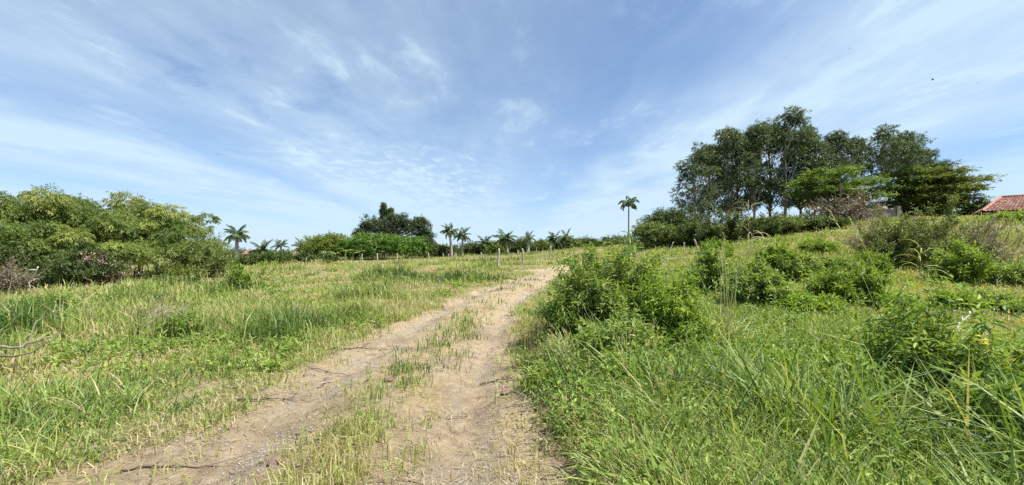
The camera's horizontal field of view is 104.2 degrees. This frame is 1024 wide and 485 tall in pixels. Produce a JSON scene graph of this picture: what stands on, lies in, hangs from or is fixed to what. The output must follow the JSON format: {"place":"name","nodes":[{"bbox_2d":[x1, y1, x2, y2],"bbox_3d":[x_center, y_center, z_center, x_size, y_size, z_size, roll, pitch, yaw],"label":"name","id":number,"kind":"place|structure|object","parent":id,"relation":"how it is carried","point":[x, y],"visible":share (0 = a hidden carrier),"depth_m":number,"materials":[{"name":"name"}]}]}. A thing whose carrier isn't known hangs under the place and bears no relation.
{"place":"outdoors","nodes":[
{"label":"outdoors","id":0,"kind":"place"},
{"bbox_2d":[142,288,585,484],"bbox_3d":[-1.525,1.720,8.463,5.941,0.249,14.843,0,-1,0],"label":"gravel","id":1,"kind":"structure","parent":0,"point":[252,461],"depth_m":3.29,"materials":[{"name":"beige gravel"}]},
{"bbox_2d":[0,219,1023,484],"bbox_3d":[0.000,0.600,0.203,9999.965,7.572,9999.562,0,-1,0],"label":"ground","id":2,"kind":"structure","parent":0,"point":[466,399],"depth_m":3.92,"materials":[{"name":"beige soil"}]},
{"bbox_2d":[0,253,50,291],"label":"dry shrub","id":3,"kind":"object","parent":2,"relation":"on","point":[9,275],"visible":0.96,"depth_m":14.55,"materials":[{"name":"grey plant"}]},
{"bbox_2d":[0,250,68,287],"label":"leafy shrub","id":4,"kind":"object","parent":2,"relation":"on","point":[20,260],"visible":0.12,"depth_m":16.90,"materials":[{"name":"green plant"}]},
{"bbox_2d":[0,219,83,265],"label":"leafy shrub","id":5,"kind":"object","parent":2,"relation":"on","point":[5,229],"visible":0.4,"depth_m":18.09,"materials":[{"name":"green plant"}]},
{"bbox_2d":[0,183,93,267],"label":"leafy shrub","id":6,"kind":"object","parent":2,"relation":"on","point":[10,210],"visible":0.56,"depth_m":20.36,"materials":[{"name":"green plant"}]},
{"bbox_2d":[0,218,96,261],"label":"leafy shrub","id":7,"kind":"object","parent":2,"relation":"on","point":[61,235],"visible":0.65,"depth_m":18.71,"materials":[{"name":"green plant"}]},
{"bbox_2d":[20,290,94,311],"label":"leafy weed","id":8,"kind":"object","parent":2,"relation":"on","point":[63,297],"visible":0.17,"depth_m":9.12,"materials":[{"name":"green plant"}]},
{"bbox_2d":[0,234,133,287],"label":"leafy shrub","id":9,"kind":"object","parent":2,"relation":"on","point":[68,266],"visible":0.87,"depth_m":17.22,"materials":[{"name":"green plant"}]},
{"bbox_2d":[0,193,145,261],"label":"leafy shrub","id":10,"kind":"object","parent":2,"relation":"on","point":[88,211],"visible":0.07,"depth_m":22.14,"materials":[{"name":"green plant"}]},
{"bbox_2d":[15,182,164,219],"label":"leafy shrub","id":11,"kind":"object","parent":2,"relation":"on","point":[139,206],"visible":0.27,"depth_m":25.53,"materials":[{"name":"green plant"}]},
{"bbox_2d":[63,247,139,285],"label":"dry shrub","id":12,"kind":"object","parent":2,"relation":"on","point":[110,276],"visible":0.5,"depth_m":18.23,"materials":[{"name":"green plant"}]},
{"bbox_2d":[39,207,193,272],"bbox_3d":[-23.572,-0.001,23.645,5.832,3.934,7.352,0,-1,-6],"label":"leafy shrub","id":13,"kind":"object","parent":2,"relation":"on","point":[126,217],"visible":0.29,"depth_m":21.66,"materials":[{"name":"green plant"}]},
{"bbox_2d":[66,215,201,275],"bbox_3d":[-22.094,0.197,23.087,6.759,3.517,6.562,1,-1,-35],"label":"leafy shrub","id":14,"kind":"object","parent":2,"relation":"on","point":[152,235],"visible":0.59,"depth_m":22.35,"materials":[{"name":"green plant"}]},
{"bbox_2d":[62,298,217,365],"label":"tall grass","id":15,"kind":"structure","parent":2,"relation":"on","point":[138,343],"depth_m":6.17,"materials":[{"name":"plant"}]},
{"bbox_2d":[85,240,197,280],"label":"shrub","id":16,"kind":"object","parent":2,"relation":"on","point":[132,251],"visible":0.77,"depth_m":19.92,"materials":[{"name":"green plant"}]},
{"bbox_2d":[75,201,220,270],"bbox_3d":[-22.512,-0.260,25.159,6.016,4.457,6.026,0,-1,7],"label":"leafy shrub","id":17,"kind":"object","parent":2,"relation":"on","point":[160,218],"visible":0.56,"depth_m":24.64,"materials":[{"name":"green plant"}]},
{"bbox_2d":[138,257,184,280],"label":"leafy weed","id":18,"kind":"object","parent":2,"relation":"on","point":[156,266],"visible":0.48,"depth_m":17.73,"materials":[{"name":"green plant"}]},
{"bbox_2d":[121,456,230,470],"bbox_3d":[-2.436,1.596,2.906,0.685,0.138,0.093,0,-1,-12],"label":"stick","id":19,"kind":"object","parent":2,"relation":"on","point":[148,465],"visible":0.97,"depth_m":2.88,"materials":[{"name":"wood"}]},
{"bbox_2d":[144,307,210,339],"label":"broadleaf weed","id":20,"kind":"object","parent":2,"relation":"on","point":[173,321],"visible":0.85,"depth_m":6.92,"materials":[{"name":"green plant"}]},
{"bbox_2d":[126,238,230,262],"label":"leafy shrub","id":21,"kind":"object","parent":2,"relation":"on","point":[215,243],"visible":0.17,"depth_m":24.79,"materials":[{"name":"green plant"}]},
{"bbox_2d":[161,259,210,283],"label":"leafy weed","id":22,"kind":"object","parent":2,"relation":"on","point":[198,272],"visible":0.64,"depth_m":17.47,"materials":[{"name":"green plant"}]},
{"bbox_2d":[154,239,237,276],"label":"leafy shrub","id":23,"kind":"object","parent":2,"relation":"on","point":[203,257],"visible":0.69,"depth_m":21.60,"materials":[{"name":"green plant"}]},
{"bbox_2d":[166,302,244,352],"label":"tall grass","id":24,"kind":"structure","parent":2,"relation":"on","point":[216,330],"depth_m":6.68,"materials":[{"name":"plant"}]},
{"bbox_2d":[223,224,249,254],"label":"palm tree","id":25,"kind":"object","parent":2,"relation":"on","point":[238,236],"visible":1,"depth_m":65.76,"materials":[{"name":"green plant"}]},
{"bbox_2d":[225,258,273,289],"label":"leafy weed","id":26,"kind":"object","parent":2,"relation":"on","point":[242,275],"visible":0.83,"depth_m":15.19,"materials":[{"name":"green plant"}]},
{"bbox_2d":[228,251,284,265],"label":"hedge bush","id":27,"kind":"object","parent":2,"relation":"on","point":[245,259],"visible":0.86,"depth_m":37.12,"materials":[{"name":"green plant"}]},
{"bbox_2d":[246,250,308,263],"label":"hedge bush","id":28,"kind":"object","parent":2,"relation":"on","point":[286,257],"visible":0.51,"depth_m":39.05,"materials":[{"name":"green plant"}]},
{"bbox_2d":[290,250,341,263],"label":"hedge bush","id":29,"kind":"object","parent":2,"relation":"on","point":[312,256],"visible":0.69,"depth_m":40.16,"materials":[{"name":"green plant"}]},
{"bbox_2d":[295,229,348,257],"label":"tree","id":30,"kind":"object","parent":2,"relation":"on","point":[317,244],"visible":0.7,"depth_m":57.63,"materials":[{"name":"green plant"}]},
{"bbox_2d":[266,376,406,475],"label":"tall grass","id":31,"kind":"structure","parent":2,"relation":"on","point":[345,389],"depth_m":3.32,"materials":[{"name":"green plant"}]},
{"bbox_2d":[336,275,429,300],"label":"tall grass","id":32,"kind":"structure","parent":2,"relation":"on","point":[404,293],"depth_m":12.95,"materials":[{"name":"plant"}]},
{"bbox_2d":[336,231,431,258],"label":"bush","id":33,"kind":"object","parent":2,"relation":"on","point":[381,243],"visible":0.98,"depth_m":55.32,"materials":[{"name":"green plant"}]},
{"bbox_2d":[350,211,436,256],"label":"tree","id":34,"kind":"object","parent":2,"relation":"on","point":[416,226],"visible":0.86,"depth_m":69.11,"materials":[{"name":"green plant"}]},
{"bbox_2d":[223,233,638,258],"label":"undergrowth","id":35,"kind":"object","parent":2,"relation":"on","point":[457,251],"visible":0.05,"depth_m":81.83,"materials":[{"name":"green plant"}]},
{"bbox_2d":[480,240,508,253],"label":"tree","id":36,"kind":"object","parent":2,"relation":"on","point":[488,249],"visible":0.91,"depth_m":68.77,"materials":[{"name":"green plant"}]},
{"bbox_2d":[493,229,517,252],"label":"palm tree","id":37,"kind":"object","parent":2,"relation":"on","point":[503,240],"visible":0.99,"depth_m":65.94,"materials":[{"name":"green plant"}]},
{"bbox_2d":[4,280,1013,484],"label":"dry straw","id":38,"kind":"object","parent":2,"relation":"on","point":[386,433],"visible":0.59,"depth_m":3.29,"materials":[{"name":"beige plant"}]},
{"bbox_2d":[0,212,1023,484],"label":"grass","id":39,"kind":"structure","parent":2,"relation":"on","point":[24,438],"depth_m":3.83,"materials":[{"name":"green plant"}]},
{"bbox_2d":[493,315,554,376],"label":"tall grass","id":40,"kind":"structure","parent":2,"relation":"on","point":[523,358],"depth_m":5.22,"materials":[{"name":"green plant"}]},
{"bbox_2d":[526,238,554,251],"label":"bush","id":41,"kind":"object","parent":2,"relation":"on","point":[541,244],"visible":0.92,"depth_m":69.00,"materials":[{"name":"green plant"}]},
{"bbox_2d":[526,274,608,349],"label":"roadside bush","id":42,"kind":"object","parent":2,"relation":"on","point":[556,318],"visible":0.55,"depth_m":6.05,"materials":[{"name":"green plant"}]},
{"bbox_2d":[539,322,629,398],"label":"tall grass","id":43,"kind":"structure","parent":2,"relation":"on","point":[565,331],"depth_m":4.35,"materials":[{"name":"plant"}]},
{"bbox_2d":[538,230,674,325],"bbox_3d":[1.554,0.760,6.616,2.286,1.883,2.229,0,-1,0],"label":"roadside bush","id":44,"kind":"object","parent":2,"relation":"on","point":[603,277],"visible":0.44,"depth_m":6.25,"materials":[{"name":"green plant"}]},
{"bbox_2d":[565,294,679,364],"bbox_3d":[1.438,1.181,5.070,1.563,1.051,1.409,0,-1,0],"label":"roadside bush","id":45,"kind":"object","parent":2,"relation":"on","point":[637,331],"visible":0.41,"depth_m":4.91,"materials":[{"name":"green plant"}]},
{"bbox_2d":[594,336,655,386],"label":"broadleaf weed","id":46,"kind":"object","parent":2,"relation":"on","point":[644,358],"visible":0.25,"depth_m":4.08,"materials":[{"name":"green plant"}]},
{"bbox_2d":[624,221,679,249],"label":"shrub","id":47,"kind":"object","parent":2,"relation":"on","point":[645,233],"visible":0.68,"depth_m":36.10,"materials":[{"name":"green plant"}]},
{"bbox_2d":[603,260,724,355],"bbox_3d":[2.059,0.961,5.667,1.588,1.443,1.696,0,-1,12],"label":"roadside bush","id":48,"kind":"object","parent":2,"relation":"on","point":[657,302],"visible":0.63,"depth_m":5.44,"materials":[{"name":"green plant"}]},
{"bbox_2d":[631,206,704,240],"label":"shrub","id":49,"kind":"object","parent":2,"relation":"on","point":[674,216],"visible":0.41,"depth_m":38.85,"materials":[{"name":"green plant"}]},
{"bbox_2d":[652,221,714,246],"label":"shrub","id":50,"kind":"object","parent":2,"relation":"on","point":[667,231],"visible":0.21,"depth_m":35.03,"materials":[{"name":"green plant"}]},
{"bbox_2d":[668,148,725,223],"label":"eucalyptus tree","id":51,"kind":"object","parent":2,"relation":"on","point":[695,170],"visible":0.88,"depth_m":43.81,"materials":[{"name":"green plant"}]},
{"bbox_2d":[665,219,728,245],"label":"crest shrub","id":52,"kind":"object","parent":2,"relation":"on","point":[698,235],"visible":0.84,"depth_m":33.09,"materials":[{"name":"green plant"}]},
{"bbox_2d":[665,329,744,364],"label":"broadleaf weed","id":53,"kind":"object","parent":2,"relation":"on","point":[701,341],"visible":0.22,"depth_m":4.83,"materials":[{"name":"green plant"}]},
{"bbox_2d":[688,141,735,224],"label":"eucalyptus tree","id":54,"kind":"object","parent":2,"relation":"on","point":[711,164],"visible":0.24,"depth_m":48.55,"materials":[{"name":"green plant"}]},
{"bbox_2d":[685,244,743,293],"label":"bank bush","id":55,"kind":"object","parent":2,"relation":"on","point":[711,271],"visible":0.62,"depth_m":11.24,"materials":[{"name":"green plant"}]},
{"bbox_2d":[698,236,736,259],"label":"bank bush","id":56,"kind":"object","parent":2,"relation":"on","point":[718,244],"visible":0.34,"depth_m":21.65,"materials":[{"name":"green plant"}]},
{"bbox_2d":[697,208,761,240],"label":"crest shrub","id":57,"kind":"object","parent":2,"relation":"on","point":[735,229],"visible":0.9,"depth_m":32.40,"materials":[{"name":"green plant"}]},
{"bbox_2d":[701,125,758,219],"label":"eucalyptus tree","id":58,"kind":"object","parent":2,"relation":"on","point":[725,147],"visible":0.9,"depth_m":46.15,"materials":[{"name":"green plant"}]},
{"bbox_2d":[673,386,793,442],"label":"broadleaf weed","id":59,"kind":"object","parent":2,"relation":"on","point":[719,425],"visible":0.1,"depth_m":2.90,"materials":[{"name":"green plant"}]},
{"bbox_2d":[704,127,767,221],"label":"eucalyptus tree","id":60,"kind":"object","parent":2,"relation":"on","point":[737,195],"visible":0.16,"depth_m":51.68,"materials":[{"name":"green plant"}]},
{"bbox_2d":[689,237,786,347],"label":"tall grass","id":61,"kind":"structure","parent":2,"relation":"on","point":[725,329],"depth_m":5.55,"materials":[{"name":"green plant"}]},
{"bbox_2d":[724,124,778,222],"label":"eucalyptus tree","id":62,"kind":"object","parent":2,"relation":"on","point":[754,135],"visible":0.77,"depth_m":47.56,"materials":[{"name":"green plant"}]},
{"bbox_2d":[714,254,801,304],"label":"bank bush","id":63,"kind":"object","parent":2,"relation":"on","point":[762,281],"visible":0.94,"depth_m":9.27,"materials":[{"name":"green plant"}]},
{"bbox_2d":[722,211,795,237],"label":"crest shrub","id":64,"kind":"object","parent":2,"relation":"on","point":[772,226],"visible":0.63,"depth_m":32.16,"materials":[{"name":"green plant"}]},
{"bbox_2d":[743,117,798,216],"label":"eucalyptus tree","id":65,"kind":"object","parent":2,"relation":"on","point":[770,205],"visible":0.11,"depth_m":52.83,"materials":[{"name":"green plant"}]},
{"bbox_2d":[746,234,805,276],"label":"bank bush","id":66,"kind":"object","parent":2,"relation":"on","point":[772,254],"visible":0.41,"depth_m":14.72,"materials":[{"name":"green plant"}]},
{"bbox_2d":[753,339,817,379],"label":"broadleaf weed","id":67,"kind":"object","parent":2,"relation":"on","point":[780,356],"visible":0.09,"depth_m":4.14,"materials":[{"name":"green plant"}]},
{"bbox_2d":[758,105,828,216],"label":"eucalyptus tree","id":68,"kind":"object","parent":2,"relation":"on","point":[796,118],"visible":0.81,"depth_m":48.43,"materials":[{"name":"green plant"}]},
{"bbox_2d":[755,213,831,231],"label":"crest shrub","id":69,"kind":"object","parent":2,"relation":"on","point":[795,223],"visible":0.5,"depth_m":32.68,"materials":[{"name":"green plant"}]},
{"bbox_2d":[769,249,828,281],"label":"bank bush","id":70,"kind":"object","parent":2,"relation":"on","point":[802,263],"visible":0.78,"depth_m":14.13,"materials":[{"name":"green plant"}]},
{"bbox_2d":[771,121,832,216],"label":"eucalyptus tree","id":71,"kind":"object","parent":2,"relation":"on","point":[801,143],"visible":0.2,"depth_m":50.08,"materials":[{"name":"green plant"}]},
{"bbox_2d":[770,290,849,316],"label":"bank bush","id":72,"kind":"object","parent":2,"relation":"on","point":[824,303],"visible":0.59,"depth_m":8.34,"materials":[{"name":"green plant"}]},
{"bbox_2d":[795,236,842,253],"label":"bank bush","id":73,"kind":"object","parent":2,"relation":"on","point":[817,245],"visible":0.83,"depth_m":21.62,"materials":[{"name":"green plant"}]},
{"bbox_2d":[794,135,850,216],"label":"eucalyptus tree","id":74,"kind":"object","parent":2,"relation":"on","point":[815,146],"visible":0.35,"depth_m":47.99,"materials":[{"name":"green plant"}]},
{"bbox_2d":[798,214,857,227],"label":"crest shrub","id":75,"kind":"object","parent":2,"relation":"on","point":[828,221],"visible":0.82,"depth_m":31.95,"materials":[{"name":"green plant"}]},
{"bbox_2d":[818,129,857,171],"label":"eucalyptus tree","id":76,"kind":"object","parent":2,"relation":"on","point":[837,140],"visible":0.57,"depth_m":55.10,"materials":[{"name":"green plant"}]},
{"bbox_2d":[778,163,899,210],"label":"layered tree","id":77,"kind":"object","parent":2,"relation":"on","point":[825,183],"visible":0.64,"depth_m":40.23,"materials":[{"name":"green plant"}]},
{"bbox_2d":[814,252,871,275],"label":"bank bush","id":78,"kind":"object","parent":2,"relation":"on","point":[841,262],"visible":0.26,"depth_m":14.66,"materials":[{"name":"green plant"}]},
{"bbox_2d":[800,183,888,220],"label":"dry shrub","id":79,"kind":"object","parent":2,"relation":"on","point":[851,209],"visible":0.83,"depth_m":35.15,"materials":[{"name":"brown plant"}]},
{"bbox_2d":[796,257,898,306],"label":"bank bush","id":80,"kind":"object","parent":2,"relation":"on","point":[839,282],"visible":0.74,"depth_m":9.45,"materials":[{"name":"green plant"}]},
{"bbox_2d":[831,134,876,186],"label":"eucalyptus tree","id":81,"kind":"object","parent":2,"relation":"on","point":[859,159],"visible":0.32,"depth_m":57.87,"materials":[{"name":"green plant"}]},
{"bbox_2d":[809,342,920,409],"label":"broadleaf weed","id":82,"kind":"object","parent":2,"relation":"on","point":[865,359],"visible":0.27,"depth_m":3.28,"materials":[{"name":"green plant"}]},
{"bbox_2d":[835,206,899,253],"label":"dry shrub","id":83,"kind":"object","parent":2,"relation":"on","point":[849,242],"visible":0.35,"depth_m":20.09,"materials":[{"name":"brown plant"}]},
{"bbox_2d":[847,245,895,276],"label":"bank bush","id":84,"kind":"object","parent":2,"relation":"on","point":[881,262],"visible":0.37,"depth_m":15.09,"materials":[{"name":"green plant"}]},
{"bbox_2d":[800,407,943,476],"bbox_3d":[2.247,1.368,2.547,0.888,0.542,0.892,1,-1,-39],"label":"broadleaf weed","id":85,"kind":"object","parent":2,"relation":"on","point":[877,438],"visible":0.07,"depth_m":2.45,"materials":[{"name":"green plant"}]},
{"bbox_2d":[850,124,926,208],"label":"eucalyptus tree","id":86,"kind":"object","parent":2,"relation":"on","point":[882,160],"visible":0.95,"depth_m":43.37,"materials":[{"name":"green plant"}]},
{"bbox_2d":[862,287,929,312],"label":"bank bush","id":87,"kind":"object","parent":2,"relation":"on","point":[905,297],"visible":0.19,"depth_m":9.10,"materials":[{"name":"green plant"}]},
{"bbox_2d":[849,205,952,270],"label":"thicket shrub","id":88,"kind":"object","parent":2,"relation":"on","point":[897,245],"visible":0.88,"depth_m":17.18,"materials":[{"name":"green plant"}]},
{"bbox_2d":[860,164,961,215],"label":"layered tree","id":89,"kind":"object","parent":2,"relation":"on","point":[895,185],"visible":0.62,"depth_m":42.07,"materials":[{"name":"green plant"}]},
{"bbox_2d":[886,129,938,177],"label":"eucalyptus tree","id":90,"kind":"object","parent":2,"relation":"on","point":[913,135],"visible":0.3,"depth_m":48.49,"materials":[{"name":"green plant"}]},
{"bbox_2d":[899,148,946,201],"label":"eucalyptus tree","id":91,"kind":"object","parent":2,"relation":"on","point":[934,160],"visible":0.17,"depth_m":49.55,"materials":[{"name":"green plant"}]},
{"bbox_2d":[834,270,1023,404],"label":"broadleaf weed","id":92,"kind":"object","parent":2,"relation":"on","point":[899,325],"visible":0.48,"depth_m":3.43,"materials":[{"name":"green plant"}]},
{"bbox_2d":[892,164,1007,216],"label":"layered tree","id":93,"kind":"object","parent":2,"relation":"on","point":[950,178],"visible":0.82,"depth_m":40.14,"materials":[{"name":"green plant"}]},
{"bbox_2d":[893,191,1006,266],"bbox_3d":[19.206,-0.465,17.954,3.717,3.615,3.929,1,-1,-37],"label":"thicket shrub","id":94,"kind":"object","parent":2,"relation":"on","point":[951,218],"visible":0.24,"depth_m":17.58,"materials":[{"name":"green plant"}]},
{"bbox_2d":[922,287,999,314],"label":"bank bush","id":95,"kind":"object","parent":2,"relation":"on","point":[965,296],"visible":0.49,"depth_m":9.15,"materials":[{"name":"green plant"}]},
{"bbox_2d":[902,293,1023,400],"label":"broadleaf weed","id":96,"kind":"object","parent":2,"relation":"on","point":[1003,361],"visible":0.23,"depth_m":3.17,"materials":[{"name":"green plant"}]},
{"bbox_2d":[920,231,1012,284],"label":"thicket shrub","id":97,"kind":"object","parent":2,"relation":"on","point":[966,263],"visible":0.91,"depth_m":13.96,"materials":[{"name":"green plant"}]},
{"bbox_2d":[918,203,1023,266],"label":"dry shrub","id":98,"kind":"object","parent":2,"relation":"on","point":[996,252],"visible":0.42,"depth_m":16.28,"materials":[{"name":"brown plant"}]},
{"bbox_2d":[922,362,1023,452],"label":"broadleaf weed","id":99,"kind":"object","parent":2,"relation":"on","point":[990,402],"visible":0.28,"depth_m":2.60,"materials":[{"name":"green plant"}]},
{"bbox_2d":[953,192,994,216],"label":"leafy shrub","id":100,"kind":"object","parent":2,"relation":"on","point":[973,207],"visible":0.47,"depth_m":39.45,"materials":[{"name":"green plant"}]},
{"bbox_2d":[943,274,1023,389],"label":"tall grass","id":101,"kind":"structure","parent":2,"relation":"on","point":[992,337],"depth_m":3.04,"materials":[{"name":"plant"}]},
{"bbox_2d":[961,317,1023,374],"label":"broadleaf weed","id":102,"kind":"object","parent":2,"relation":"on","point":[1019,357],"visible":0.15,"depth_m":3.33,"materials":[{"name":"green plant"}]},
{"bbox_2d":[965,287,1023,315],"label":"bank bush","id":103,"kind":"object","parent":2,"relation":"on","point":[1000,298],"visible":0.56,"depth_m":9.32,"materials":[{"name":"green plant"}]},
{"bbox_2d":[970,194,1023,215],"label":"tiled house","id":104,"kind":"structure","parent":2,"relation":"on","point":[1002,203],"depth_m":36.59,"materials":[{"name":"tile"}]},
{"bbox_2d":[976,209,1023,220],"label":"crest shrub","id":105,"kind":"object","parent":2,"relation":"on","point":[1018,214],"visible":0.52,"depth_m":28.74,"materials":[{"name":"green plant"}]},
{"bbox_2d":[977,260,1023,287],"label":"bank bush","id":106,"kind":"object","parent":2,"relation":"on","point":[1016,274],"visible":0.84,"depth_m":13.69,"materials":[{"name":"green plant"}]},
{"bbox_2d":[0,0,1023,250],"label":"sky","id":107,"kind":"structure","parent":0,"point":[282,120],"materials":[{"name":"blue"}]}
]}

